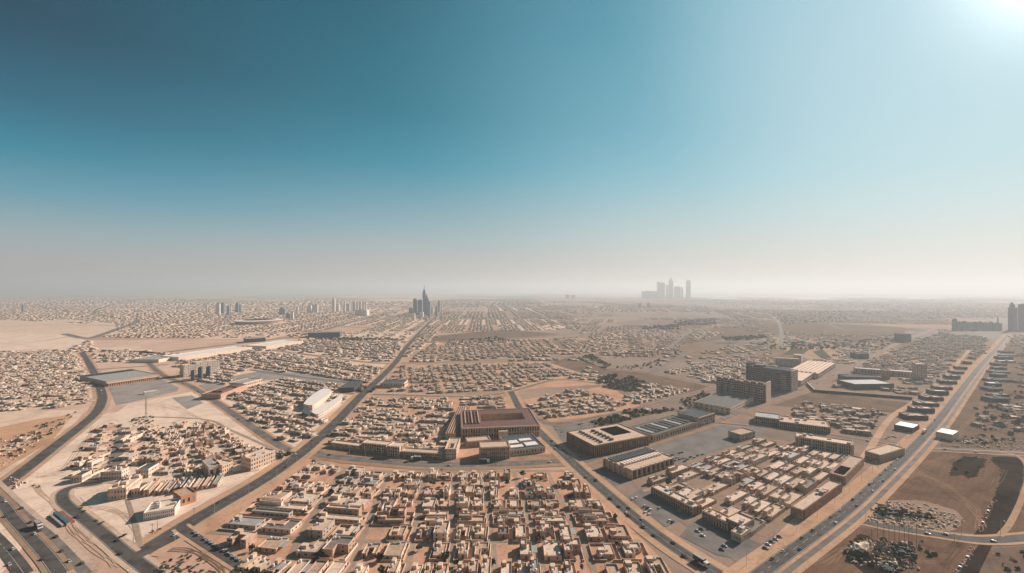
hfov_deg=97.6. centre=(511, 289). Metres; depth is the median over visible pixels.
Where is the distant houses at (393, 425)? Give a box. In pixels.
[0,297,1023,451]
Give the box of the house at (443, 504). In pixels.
[438,499,449,509]
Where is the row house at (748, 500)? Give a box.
[742,495,759,509]
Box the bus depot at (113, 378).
[80,369,158,386]
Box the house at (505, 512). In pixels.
[499,508,522,516]
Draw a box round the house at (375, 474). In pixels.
[364,471,382,477]
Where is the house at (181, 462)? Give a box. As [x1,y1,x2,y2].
[175,459,187,465]
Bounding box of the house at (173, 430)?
[170,427,175,433]
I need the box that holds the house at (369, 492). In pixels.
[362,486,375,496]
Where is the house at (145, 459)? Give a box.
[141,455,159,463]
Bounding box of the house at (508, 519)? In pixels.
[497,516,520,522]
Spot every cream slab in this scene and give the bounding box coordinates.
[180,363,194,376]
[192,360,206,374]
[205,359,219,372]
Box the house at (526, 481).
[523,478,532,487]
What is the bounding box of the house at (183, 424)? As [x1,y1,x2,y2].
[177,421,188,427]
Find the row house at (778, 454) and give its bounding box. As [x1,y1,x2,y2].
[773,451,789,460]
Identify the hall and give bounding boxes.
[130,355,170,362]
[161,346,251,360]
[202,384,246,398]
[229,378,261,385]
[243,337,265,342]
[247,340,302,348]
[445,405,465,439]
[460,408,539,439]
[566,423,648,456]
[603,446,673,479]
[629,415,697,441]
[791,479,841,519]
[837,379,893,388]
[838,374,881,380]
[853,367,911,376]
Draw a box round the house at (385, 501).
[377,497,396,510]
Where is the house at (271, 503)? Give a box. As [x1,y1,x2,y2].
[256,499,306,511]
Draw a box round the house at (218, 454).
[214,451,226,458]
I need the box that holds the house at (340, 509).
[326,504,361,515]
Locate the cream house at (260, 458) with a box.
[241,448,274,470]
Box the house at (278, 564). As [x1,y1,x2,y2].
[265,557,286,572]
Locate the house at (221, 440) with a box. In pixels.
[219,438,230,442]
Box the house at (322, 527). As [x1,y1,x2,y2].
[308,516,334,538]
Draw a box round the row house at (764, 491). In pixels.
[755,483,778,498]
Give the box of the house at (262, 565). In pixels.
[253,558,270,572]
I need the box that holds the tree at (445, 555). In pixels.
[441,551,449,559]
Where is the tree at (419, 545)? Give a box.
[416,543,422,548]
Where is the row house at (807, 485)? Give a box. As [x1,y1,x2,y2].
[797,477,816,494]
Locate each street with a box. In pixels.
[94,469,258,483]
[98,424,117,478]
[123,422,145,499]
[125,497,143,546]
[136,417,281,452]
[157,428,179,478]
[172,422,206,477]
[198,422,240,464]
[207,530,639,542]
[262,492,574,502]
[282,467,347,572]
[311,460,569,471]
[346,472,390,572]
[404,472,427,572]
[448,472,456,572]
[481,472,498,572]
[512,472,546,572]
[545,472,597,572]
[642,444,785,491]
[676,452,834,511]
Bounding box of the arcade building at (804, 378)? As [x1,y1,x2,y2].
[798,371,812,385]
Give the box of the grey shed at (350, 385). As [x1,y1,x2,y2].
[340,380,361,391]
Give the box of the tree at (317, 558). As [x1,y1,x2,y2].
[311,556,319,563]
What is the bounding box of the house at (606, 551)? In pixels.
[596,543,614,558]
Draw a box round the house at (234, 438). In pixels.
[229,436,239,441]
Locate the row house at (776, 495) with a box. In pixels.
[768,487,785,501]
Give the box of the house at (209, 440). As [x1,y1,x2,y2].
[204,436,213,445]
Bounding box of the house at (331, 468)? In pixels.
[322,464,339,473]
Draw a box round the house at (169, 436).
[165,433,172,440]
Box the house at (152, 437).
[148,435,162,439]
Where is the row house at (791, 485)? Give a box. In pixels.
[784,477,802,490]
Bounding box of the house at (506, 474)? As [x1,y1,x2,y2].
[503,469,509,479]
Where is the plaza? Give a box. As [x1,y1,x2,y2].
[173,395,202,408]
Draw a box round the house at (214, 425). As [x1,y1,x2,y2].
[209,423,218,428]
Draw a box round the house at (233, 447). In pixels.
[230,443,238,450]
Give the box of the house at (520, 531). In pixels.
[515,524,525,540]
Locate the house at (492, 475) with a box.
[489,470,496,479]
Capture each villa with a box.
[71,470,91,482]
[100,466,128,479]
[108,474,141,500]
[131,482,149,495]
[136,463,158,477]
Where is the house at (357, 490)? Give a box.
[345,485,364,496]
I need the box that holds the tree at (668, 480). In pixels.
[665,478,671,484]
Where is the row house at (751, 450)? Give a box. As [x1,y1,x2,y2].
[745,446,761,453]
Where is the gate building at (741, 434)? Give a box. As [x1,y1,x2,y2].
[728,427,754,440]
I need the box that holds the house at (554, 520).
[535,515,565,524]
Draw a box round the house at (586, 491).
[583,483,590,498]
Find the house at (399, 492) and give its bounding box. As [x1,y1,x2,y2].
[394,487,406,497]
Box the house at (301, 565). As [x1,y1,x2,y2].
[287,559,312,572]
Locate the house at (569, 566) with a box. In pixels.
[563,559,576,572]
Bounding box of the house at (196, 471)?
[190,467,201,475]
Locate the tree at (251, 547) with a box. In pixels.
[248,543,254,551]
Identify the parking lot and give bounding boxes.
[87,473,98,479]
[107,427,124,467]
[109,379,178,404]
[199,379,234,391]
[232,370,347,385]
[552,420,597,443]
[596,467,629,485]
[629,488,690,526]
[648,420,767,463]
[680,519,780,558]
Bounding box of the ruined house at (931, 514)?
[908,511,935,517]
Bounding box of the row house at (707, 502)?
[695,497,716,509]
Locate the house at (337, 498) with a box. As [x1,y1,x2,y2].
[325,493,350,505]
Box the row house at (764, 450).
[754,447,768,453]
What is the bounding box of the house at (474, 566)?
[469,557,478,572]
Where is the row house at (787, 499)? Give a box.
[779,491,802,507]
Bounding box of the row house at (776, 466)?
[767,460,787,470]
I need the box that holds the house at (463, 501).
[456,493,469,509]
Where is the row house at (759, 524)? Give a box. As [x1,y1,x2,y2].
[747,517,765,536]
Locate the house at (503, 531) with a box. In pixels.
[498,524,508,538]
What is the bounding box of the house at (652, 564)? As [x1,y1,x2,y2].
[644,555,669,572]
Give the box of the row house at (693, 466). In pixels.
[688,461,704,470]
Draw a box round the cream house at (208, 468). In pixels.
[202,458,220,476]
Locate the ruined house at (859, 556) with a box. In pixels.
[843,548,867,558]
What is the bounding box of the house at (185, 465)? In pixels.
[179,463,189,471]
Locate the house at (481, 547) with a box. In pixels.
[474,542,488,558]
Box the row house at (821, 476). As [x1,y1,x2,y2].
[812,470,828,483]
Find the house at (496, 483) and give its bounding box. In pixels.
[489,479,499,488]
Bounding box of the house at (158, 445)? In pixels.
[151,444,166,448]
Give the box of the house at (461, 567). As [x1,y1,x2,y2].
[456,561,465,572]
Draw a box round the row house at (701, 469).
[695,463,715,474]
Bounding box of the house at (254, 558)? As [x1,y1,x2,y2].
[237,552,261,571]
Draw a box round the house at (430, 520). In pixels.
[425,517,445,524]
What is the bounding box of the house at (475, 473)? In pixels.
[470,470,480,479]
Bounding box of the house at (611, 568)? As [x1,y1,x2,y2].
[605,564,619,572]
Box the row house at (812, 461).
[805,458,819,466]
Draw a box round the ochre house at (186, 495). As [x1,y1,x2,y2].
[173,487,195,505]
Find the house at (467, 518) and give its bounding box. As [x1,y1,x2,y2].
[457,513,484,525]
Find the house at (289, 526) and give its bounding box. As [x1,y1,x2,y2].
[261,520,301,533]
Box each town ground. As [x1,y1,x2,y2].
[0,349,92,411]
[98,338,404,439]
[200,459,671,572]
[323,397,551,456]
[375,361,609,391]
[411,341,562,358]
[523,387,639,421]
[632,439,874,561]
[726,371,932,442]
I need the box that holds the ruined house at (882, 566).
[878,560,900,572]
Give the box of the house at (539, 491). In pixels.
[535,485,543,497]
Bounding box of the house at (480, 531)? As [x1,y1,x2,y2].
[475,523,485,538]
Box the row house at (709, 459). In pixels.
[703,454,723,463]
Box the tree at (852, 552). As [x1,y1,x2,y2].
[848,548,858,555]
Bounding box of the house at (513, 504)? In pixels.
[510,499,518,509]
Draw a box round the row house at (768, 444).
[759,440,776,448]
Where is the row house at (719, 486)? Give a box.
[706,481,728,495]
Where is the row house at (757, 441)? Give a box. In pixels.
[752,437,766,445]
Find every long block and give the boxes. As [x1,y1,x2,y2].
[651,484,701,515]
[702,507,729,530]
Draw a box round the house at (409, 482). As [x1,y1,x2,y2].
[404,478,422,487]
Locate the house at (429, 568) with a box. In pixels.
[424,562,433,572]
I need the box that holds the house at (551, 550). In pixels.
[542,541,561,560]
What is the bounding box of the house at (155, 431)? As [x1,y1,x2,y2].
[147,428,161,433]
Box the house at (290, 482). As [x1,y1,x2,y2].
[278,478,297,489]
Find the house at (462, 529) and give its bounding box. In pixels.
[456,524,469,539]
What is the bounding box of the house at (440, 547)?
[433,541,446,559]
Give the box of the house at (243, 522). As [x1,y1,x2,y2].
[226,514,265,529]
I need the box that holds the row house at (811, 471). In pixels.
[801,465,818,478]
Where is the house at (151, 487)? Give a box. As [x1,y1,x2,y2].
[143,477,159,496]
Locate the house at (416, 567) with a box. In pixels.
[410,562,422,572]
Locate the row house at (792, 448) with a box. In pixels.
[788,446,800,451]
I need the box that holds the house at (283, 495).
[262,490,291,500]
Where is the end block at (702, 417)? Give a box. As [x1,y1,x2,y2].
[677,408,714,426]
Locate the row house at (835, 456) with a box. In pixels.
[827,452,842,461]
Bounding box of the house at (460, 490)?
[456,487,464,497]
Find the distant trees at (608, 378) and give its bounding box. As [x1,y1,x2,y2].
[0,298,1023,572]
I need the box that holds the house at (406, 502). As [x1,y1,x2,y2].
[400,498,412,505]
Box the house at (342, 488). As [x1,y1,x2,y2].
[331,484,349,494]
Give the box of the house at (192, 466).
[188,464,199,470]
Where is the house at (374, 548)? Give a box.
[362,543,381,557]
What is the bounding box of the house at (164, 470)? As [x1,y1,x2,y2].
[156,466,175,474]
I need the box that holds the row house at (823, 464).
[815,460,831,470]
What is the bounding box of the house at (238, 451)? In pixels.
[235,448,243,454]
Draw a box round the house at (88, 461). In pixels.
[74,456,104,467]
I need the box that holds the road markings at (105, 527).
[55,482,163,572]
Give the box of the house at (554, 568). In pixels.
[549,563,561,572]
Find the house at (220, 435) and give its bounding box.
[214,433,225,438]
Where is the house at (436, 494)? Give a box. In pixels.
[433,489,441,497]
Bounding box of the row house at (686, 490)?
[677,487,694,494]
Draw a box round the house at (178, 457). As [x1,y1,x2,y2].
[173,454,184,460]
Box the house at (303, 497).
[290,491,319,503]
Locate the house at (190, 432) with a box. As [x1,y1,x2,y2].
[186,428,194,437]
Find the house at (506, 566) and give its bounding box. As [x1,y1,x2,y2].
[501,560,511,572]
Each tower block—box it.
[880,369,889,378]
[912,362,926,379]
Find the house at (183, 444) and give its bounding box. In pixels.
[177,442,186,448]
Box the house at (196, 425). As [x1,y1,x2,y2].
[191,422,200,430]
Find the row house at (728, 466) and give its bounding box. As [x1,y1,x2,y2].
[721,459,742,470]
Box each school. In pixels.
[143,498,180,520]
[795,432,853,454]
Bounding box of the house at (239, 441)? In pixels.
[235,439,243,444]
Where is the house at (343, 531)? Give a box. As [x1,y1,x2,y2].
[334,524,359,535]
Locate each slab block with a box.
[774,357,799,365]
[794,353,802,362]
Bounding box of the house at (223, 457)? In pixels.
[219,455,231,459]
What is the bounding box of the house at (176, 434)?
[172,432,179,438]
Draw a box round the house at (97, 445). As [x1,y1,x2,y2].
[84,441,110,449]
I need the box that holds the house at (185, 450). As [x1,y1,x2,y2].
[179,446,189,454]
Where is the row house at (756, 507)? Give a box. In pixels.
[748,499,771,515]
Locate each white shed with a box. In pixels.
[894,421,918,432]
[936,428,958,440]
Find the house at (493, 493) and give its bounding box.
[490,486,496,498]
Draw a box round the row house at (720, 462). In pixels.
[712,457,732,466]
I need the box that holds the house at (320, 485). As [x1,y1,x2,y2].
[309,481,328,492]
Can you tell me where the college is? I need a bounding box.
[792,360,835,378]
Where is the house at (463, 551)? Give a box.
[458,540,468,558]
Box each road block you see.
[850,352,868,358]
[894,333,910,341]
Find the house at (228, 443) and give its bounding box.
[224,440,233,446]
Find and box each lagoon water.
[259,296,301,299]
[579,291,1023,292]
[637,296,1023,296]
[708,297,939,298]
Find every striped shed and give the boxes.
[50,511,74,526]
[380,380,407,387]
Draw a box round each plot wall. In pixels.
[64,468,103,478]
[69,460,107,469]
[74,451,110,459]
[85,435,117,441]
[90,427,120,432]
[116,442,145,451]
[219,516,271,531]
[232,555,266,572]
[239,508,309,520]
[248,502,313,512]
[262,559,291,572]
[284,493,323,506]
[288,473,319,481]
[289,481,316,492]
[306,485,331,493]
[314,514,366,524]
[318,508,368,516]
[319,542,357,560]
[321,497,353,507]
[324,562,349,572]
[328,524,364,539]
[356,480,382,487]
[358,488,379,497]
[361,471,386,479]
[371,518,413,525]
[373,511,414,519]
[380,543,409,561]
[386,526,412,541]
[402,480,421,488]
[414,526,434,541]
[423,563,437,572]
[429,542,450,561]
[453,543,473,561]
[454,526,472,541]
[455,517,486,525]
[471,526,488,541]
[488,489,498,499]
[490,500,505,511]
[493,517,525,525]
[506,499,521,511]
[512,526,529,541]
[527,500,543,511]
[531,512,565,519]
[533,473,547,480]
[534,488,545,499]
[536,526,555,541]
[561,543,583,561]
[572,512,612,519]
[575,517,618,525]
[583,499,604,510]
[588,543,621,561]
[603,526,632,541]
[616,542,648,561]
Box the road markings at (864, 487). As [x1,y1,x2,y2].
[750,341,1003,572]
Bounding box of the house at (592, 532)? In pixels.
[584,523,601,540]
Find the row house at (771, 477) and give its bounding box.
[762,471,782,483]
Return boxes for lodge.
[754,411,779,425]
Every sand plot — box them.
[0,319,117,337]
[0,333,85,350]
[0,409,83,475]
[0,414,73,471]
[104,391,226,426]
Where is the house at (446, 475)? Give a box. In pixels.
[441,472,450,479]
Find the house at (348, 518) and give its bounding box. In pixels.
[318,512,362,522]
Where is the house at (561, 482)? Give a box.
[557,479,568,487]
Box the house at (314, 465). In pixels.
[304,462,325,470]
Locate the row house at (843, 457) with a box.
[838,454,853,461]
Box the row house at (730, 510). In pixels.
[715,506,741,515]
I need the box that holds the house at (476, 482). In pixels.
[471,477,481,487]
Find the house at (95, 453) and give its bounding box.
[78,450,107,459]
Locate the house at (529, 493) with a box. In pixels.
[525,488,533,497]
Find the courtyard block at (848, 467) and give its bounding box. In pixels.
[829,455,863,484]
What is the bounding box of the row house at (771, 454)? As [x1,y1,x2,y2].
[765,450,780,458]
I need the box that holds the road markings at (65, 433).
[5,353,106,486]
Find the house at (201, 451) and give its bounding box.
[198,449,209,456]
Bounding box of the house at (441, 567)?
[435,562,447,572]
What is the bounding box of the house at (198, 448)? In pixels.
[195,445,205,451]
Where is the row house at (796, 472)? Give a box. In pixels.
[790,465,806,476]
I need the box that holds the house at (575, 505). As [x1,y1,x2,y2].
[568,499,584,510]
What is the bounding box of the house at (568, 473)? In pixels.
[564,471,573,479]
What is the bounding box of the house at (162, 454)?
[158,452,169,457]
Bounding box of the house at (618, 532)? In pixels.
[609,525,629,540]
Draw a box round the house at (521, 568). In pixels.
[517,560,529,572]
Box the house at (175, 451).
[171,448,179,455]
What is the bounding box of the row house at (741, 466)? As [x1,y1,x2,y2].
[732,462,751,470]
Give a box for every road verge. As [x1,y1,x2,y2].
[0,352,111,488]
[0,480,99,572]
[0,489,74,572]
[50,481,171,572]
[115,336,303,357]
[134,304,452,556]
[144,363,293,452]
[171,524,263,572]
[271,348,627,363]
[298,333,576,343]
[309,446,581,469]
[338,379,599,397]
[504,391,727,572]
[523,387,715,425]
[574,355,715,387]
[580,327,939,465]
[714,422,1023,455]
[722,334,1012,572]
[862,519,1023,544]
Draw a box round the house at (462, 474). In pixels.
[457,470,467,478]
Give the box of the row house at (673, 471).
[665,464,689,478]
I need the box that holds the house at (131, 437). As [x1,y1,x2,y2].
[120,433,142,442]
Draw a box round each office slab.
[716,375,770,402]
[746,362,762,379]
[749,364,797,391]
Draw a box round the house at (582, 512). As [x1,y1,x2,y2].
[578,508,605,516]
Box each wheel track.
[30,483,116,565]
[34,488,115,566]
[35,484,117,567]
[36,437,89,477]
[37,426,97,477]
[38,426,93,477]
[76,497,133,542]
[82,503,142,537]
[85,505,141,537]
[114,404,204,420]
[115,403,200,419]
[144,476,250,535]
[170,547,225,572]
[174,550,224,572]
[816,546,936,563]
[823,548,937,565]
[831,547,935,565]
[893,455,959,493]
[896,470,1007,494]
[897,469,1001,499]
[900,467,999,492]
[900,469,1006,498]
[902,453,959,483]
[905,477,949,495]
[905,479,981,493]
[913,454,946,473]
[913,471,986,527]
[914,470,986,525]
[914,474,983,529]
[915,469,980,529]
[918,541,963,568]
[924,542,966,567]
[940,377,997,445]
[946,357,1015,443]
[946,363,1010,445]
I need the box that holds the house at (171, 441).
[166,438,176,445]
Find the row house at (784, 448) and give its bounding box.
[778,444,793,451]
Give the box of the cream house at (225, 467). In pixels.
[211,459,232,475]
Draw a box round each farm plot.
[577,355,608,369]
[591,409,676,425]
[602,378,646,391]
[783,348,808,354]
[814,349,830,359]
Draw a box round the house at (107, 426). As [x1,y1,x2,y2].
[94,423,117,431]
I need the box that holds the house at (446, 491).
[443,484,450,498]
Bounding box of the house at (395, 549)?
[383,541,406,558]
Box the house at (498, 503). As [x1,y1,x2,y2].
[494,498,502,509]
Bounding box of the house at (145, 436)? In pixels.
[141,433,154,439]
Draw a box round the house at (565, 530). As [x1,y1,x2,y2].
[558,523,575,540]
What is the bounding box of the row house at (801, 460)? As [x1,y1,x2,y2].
[793,455,810,465]
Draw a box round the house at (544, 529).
[539,521,550,539]
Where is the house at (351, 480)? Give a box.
[341,476,359,484]
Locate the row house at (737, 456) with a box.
[729,451,748,459]
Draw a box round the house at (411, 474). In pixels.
[406,471,421,479]
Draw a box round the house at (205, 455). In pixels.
[201,451,215,459]
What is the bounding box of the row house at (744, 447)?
[736,443,753,451]
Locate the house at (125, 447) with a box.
[118,442,142,451]
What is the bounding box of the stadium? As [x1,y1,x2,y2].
[234,318,282,324]
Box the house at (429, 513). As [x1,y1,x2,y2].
[422,509,447,518]
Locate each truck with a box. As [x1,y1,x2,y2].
[34,519,42,529]
[411,455,421,460]
[479,458,489,462]
[693,553,709,567]
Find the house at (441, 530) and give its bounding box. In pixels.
[433,519,449,540]
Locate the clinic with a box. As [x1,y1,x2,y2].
[865,444,904,461]
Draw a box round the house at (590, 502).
[586,498,601,508]
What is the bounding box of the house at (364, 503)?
[347,495,371,509]
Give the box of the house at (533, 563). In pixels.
[529,556,538,572]
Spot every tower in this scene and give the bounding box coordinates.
[191,370,194,380]
[198,366,202,378]
[206,366,210,376]
[216,303,220,314]
[221,303,224,313]
[226,305,229,314]
[235,302,238,312]
[279,307,286,314]
[290,311,293,318]
[307,305,311,312]
[314,304,317,311]
[332,296,334,311]
[343,301,345,311]
[346,303,349,310]
[352,301,355,310]
[355,309,368,315]
[413,298,416,314]
[418,299,422,314]
[423,289,425,314]
[425,294,428,314]
[427,301,430,316]
[642,291,656,298]
[657,282,659,298]
[660,282,664,298]
[666,284,667,298]
[668,277,672,298]
[674,286,680,298]
[686,280,690,298]
[952,318,956,330]
[957,321,960,329]
[961,321,967,330]
[971,321,977,330]
[978,321,982,329]
[982,322,988,330]
[992,322,1001,330]
[1008,302,1017,329]
[1018,304,1023,329]
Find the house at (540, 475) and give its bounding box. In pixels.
[536,472,544,479]
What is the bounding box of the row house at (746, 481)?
[739,477,754,488]
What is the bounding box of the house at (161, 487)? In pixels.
[154,480,168,494]
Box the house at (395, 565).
[387,557,400,572]
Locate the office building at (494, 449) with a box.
[479,440,509,458]
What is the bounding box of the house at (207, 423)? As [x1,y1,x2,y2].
[201,420,211,426]
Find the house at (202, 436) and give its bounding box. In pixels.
[200,433,208,440]
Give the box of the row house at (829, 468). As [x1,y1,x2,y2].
[825,461,839,471]
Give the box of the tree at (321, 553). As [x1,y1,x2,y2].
[317,550,325,556]
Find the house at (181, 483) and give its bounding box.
[173,477,186,490]
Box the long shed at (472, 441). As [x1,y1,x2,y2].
[465,435,490,446]
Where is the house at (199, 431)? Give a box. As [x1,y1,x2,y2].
[196,427,204,436]
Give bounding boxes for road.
[0,487,91,572]
[0,494,68,572]
[0,533,33,572]
[2,352,107,485]
[9,364,167,372]
[55,482,164,572]
[61,319,139,338]
[89,301,128,314]
[129,337,293,356]
[129,533,179,558]
[139,304,451,554]
[145,320,274,332]
[146,363,291,451]
[176,525,260,572]
[250,369,346,382]
[272,348,629,363]
[313,451,583,466]
[315,334,571,342]
[321,306,411,329]
[341,379,601,396]
[343,326,421,330]
[419,318,678,334]
[499,312,568,328]
[508,391,722,572]
[535,387,713,424]
[557,321,680,341]
[576,355,715,386]
[582,327,938,462]
[630,348,763,355]
[647,338,852,372]
[667,323,848,348]
[714,422,1023,454]
[749,334,1009,572]
[772,316,783,344]
[774,350,970,536]
[781,335,1011,572]
[810,315,860,327]
[863,520,1023,542]
[996,451,1023,536]
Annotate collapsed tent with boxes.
[850,541,873,552]
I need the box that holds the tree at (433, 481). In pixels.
[429,479,436,483]
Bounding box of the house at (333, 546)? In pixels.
[322,535,354,557]
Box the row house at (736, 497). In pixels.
[724,489,749,505]
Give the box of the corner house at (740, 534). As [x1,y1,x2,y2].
[731,525,749,542]
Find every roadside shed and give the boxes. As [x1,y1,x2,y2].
[980,386,1002,391]
[980,395,1008,402]
[982,377,1010,381]
[984,381,1001,386]
[985,392,1009,396]
[986,370,1010,373]
[989,362,1006,365]
[989,372,1006,377]
[990,366,1006,369]
[993,356,1012,359]
[996,360,1015,362]
[997,350,1013,352]
[997,354,1017,356]
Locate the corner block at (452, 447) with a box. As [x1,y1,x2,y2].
[445,438,459,458]
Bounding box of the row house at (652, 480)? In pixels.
[647,474,667,485]
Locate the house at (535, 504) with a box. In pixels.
[531,500,540,509]
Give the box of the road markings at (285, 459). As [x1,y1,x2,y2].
[147,310,444,553]
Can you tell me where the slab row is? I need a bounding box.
[308,331,341,337]
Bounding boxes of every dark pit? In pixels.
[846,534,915,572]
[948,456,985,478]
[959,544,991,572]
[974,456,1023,534]
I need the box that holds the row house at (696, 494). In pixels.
[683,488,707,500]
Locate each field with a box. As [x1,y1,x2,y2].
[0,293,29,293]
[0,295,105,297]
[0,394,301,572]
[12,294,122,295]
[40,298,190,301]
[110,296,167,296]
[122,300,268,303]
[144,293,258,294]
[168,295,242,296]
[172,317,279,320]
[227,294,339,297]
[302,311,353,311]
[328,299,377,301]
[357,297,408,298]
[367,296,428,296]
[373,299,440,301]
[397,294,541,296]
[398,293,542,295]
[423,318,452,320]
[431,329,556,340]
[433,302,456,305]
[436,297,489,298]
[446,295,530,298]
[494,295,555,296]
[503,301,531,304]
[514,294,641,297]
[532,303,563,304]
[545,301,568,302]
[551,356,709,397]
[575,296,641,298]
[577,302,644,305]
[580,301,633,304]
[597,314,619,315]
[621,325,644,326]
[641,304,676,307]
[655,320,905,347]
[656,312,668,314]
[702,302,740,304]
[710,342,745,343]
[731,297,853,300]
[734,297,844,299]
[756,295,956,297]
[772,392,907,412]
[802,527,978,572]
[810,307,857,308]
[814,299,842,300]
[816,305,874,306]
[851,294,1023,297]
[878,300,1023,303]
[886,452,1023,532]
[900,318,984,321]
[911,297,982,298]
[934,299,989,301]
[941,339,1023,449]
[951,299,1019,301]
[957,297,1023,298]
[979,546,1023,572]
[991,295,1023,295]
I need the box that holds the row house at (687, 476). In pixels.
[677,470,698,482]
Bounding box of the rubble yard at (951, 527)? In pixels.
[868,500,962,531]
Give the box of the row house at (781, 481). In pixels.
[773,474,793,486]
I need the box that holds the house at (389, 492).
[383,486,394,497]
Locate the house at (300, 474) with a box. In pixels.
[292,470,314,478]
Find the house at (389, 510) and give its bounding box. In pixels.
[383,505,406,515]
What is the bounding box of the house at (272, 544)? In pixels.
[257,536,289,552]
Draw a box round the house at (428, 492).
[423,488,433,497]
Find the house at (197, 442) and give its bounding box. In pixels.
[193,438,202,446]
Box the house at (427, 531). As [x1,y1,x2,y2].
[417,525,432,538]
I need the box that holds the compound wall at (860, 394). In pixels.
[806,382,911,399]
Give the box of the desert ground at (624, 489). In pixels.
[0,291,1023,572]
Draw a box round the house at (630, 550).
[621,541,640,558]
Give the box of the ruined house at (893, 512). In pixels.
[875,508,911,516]
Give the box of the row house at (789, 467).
[778,463,796,474]
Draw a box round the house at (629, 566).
[623,560,643,572]
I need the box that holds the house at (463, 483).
[459,478,466,487]
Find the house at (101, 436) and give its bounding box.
[90,432,112,440]
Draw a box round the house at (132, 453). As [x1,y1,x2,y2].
[117,449,142,459]
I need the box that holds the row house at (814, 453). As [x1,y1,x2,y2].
[808,449,821,457]
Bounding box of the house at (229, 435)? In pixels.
[223,432,234,437]
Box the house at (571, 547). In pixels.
[562,536,580,558]
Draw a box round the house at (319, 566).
[306,560,328,572]
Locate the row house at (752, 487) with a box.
[746,481,764,492]
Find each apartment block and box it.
[330,440,361,450]
[362,439,392,452]
[387,441,406,456]
[401,447,444,458]
[779,416,830,433]
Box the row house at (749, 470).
[742,466,760,476]
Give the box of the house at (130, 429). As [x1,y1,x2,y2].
[120,423,142,433]
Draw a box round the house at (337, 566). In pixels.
[325,561,346,572]
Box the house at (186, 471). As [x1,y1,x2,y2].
[181,468,191,475]
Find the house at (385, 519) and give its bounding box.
[378,515,405,524]
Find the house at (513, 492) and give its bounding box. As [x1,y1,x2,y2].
[510,487,517,497]
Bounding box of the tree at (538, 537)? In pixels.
[534,534,540,540]
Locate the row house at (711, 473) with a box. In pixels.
[703,466,722,478]
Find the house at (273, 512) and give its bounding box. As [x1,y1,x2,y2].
[251,507,292,517]
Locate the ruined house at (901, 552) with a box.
[890,545,917,557]
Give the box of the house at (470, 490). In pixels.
[466,485,474,498]
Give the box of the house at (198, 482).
[192,475,205,489]
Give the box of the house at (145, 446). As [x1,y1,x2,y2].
[140,443,155,449]
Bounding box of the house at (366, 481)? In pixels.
[360,476,379,486]
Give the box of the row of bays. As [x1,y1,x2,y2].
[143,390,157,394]
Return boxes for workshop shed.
[899,412,928,419]
[907,406,934,412]
[912,400,939,406]
[918,394,943,400]
[926,389,948,394]
[930,385,952,389]
[936,379,956,383]
[942,374,960,378]
[948,370,963,373]
[953,365,967,369]
[961,360,971,363]
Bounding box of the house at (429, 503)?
[422,497,436,510]
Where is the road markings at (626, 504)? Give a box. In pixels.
[516,396,721,572]
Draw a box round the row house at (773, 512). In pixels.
[761,503,784,520]
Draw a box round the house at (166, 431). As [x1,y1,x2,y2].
[163,428,169,434]
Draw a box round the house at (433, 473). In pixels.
[428,468,440,479]
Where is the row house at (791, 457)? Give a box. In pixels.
[783,451,799,462]
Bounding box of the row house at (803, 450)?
[797,445,809,455]
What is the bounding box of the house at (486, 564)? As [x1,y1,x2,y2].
[481,555,491,572]
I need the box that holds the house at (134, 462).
[118,458,141,466]
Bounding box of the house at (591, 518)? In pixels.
[583,514,608,524]
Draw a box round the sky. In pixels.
[0,0,1023,290]
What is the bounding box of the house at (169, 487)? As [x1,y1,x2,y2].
[162,478,178,494]
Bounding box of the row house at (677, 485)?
[665,482,686,491]
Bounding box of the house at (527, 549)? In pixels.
[520,539,536,559]
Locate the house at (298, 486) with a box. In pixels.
[292,481,313,491]
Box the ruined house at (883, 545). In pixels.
[876,539,889,550]
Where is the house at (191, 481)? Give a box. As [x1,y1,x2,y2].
[183,476,195,487]
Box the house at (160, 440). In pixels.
[150,438,163,444]
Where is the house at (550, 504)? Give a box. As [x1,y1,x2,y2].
[545,500,558,509]
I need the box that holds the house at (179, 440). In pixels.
[174,436,183,443]
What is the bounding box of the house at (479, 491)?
[476,487,482,497]
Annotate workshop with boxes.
[500,433,544,455]
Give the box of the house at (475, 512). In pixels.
[461,509,478,515]
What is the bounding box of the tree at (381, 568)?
[377,565,385,572]
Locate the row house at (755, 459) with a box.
[748,453,767,465]
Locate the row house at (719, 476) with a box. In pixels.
[715,470,730,480]
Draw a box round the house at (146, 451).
[142,448,155,453]
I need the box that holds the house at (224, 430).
[219,427,228,433]
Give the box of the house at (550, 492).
[546,487,554,498]
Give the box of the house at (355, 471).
[345,465,364,476]

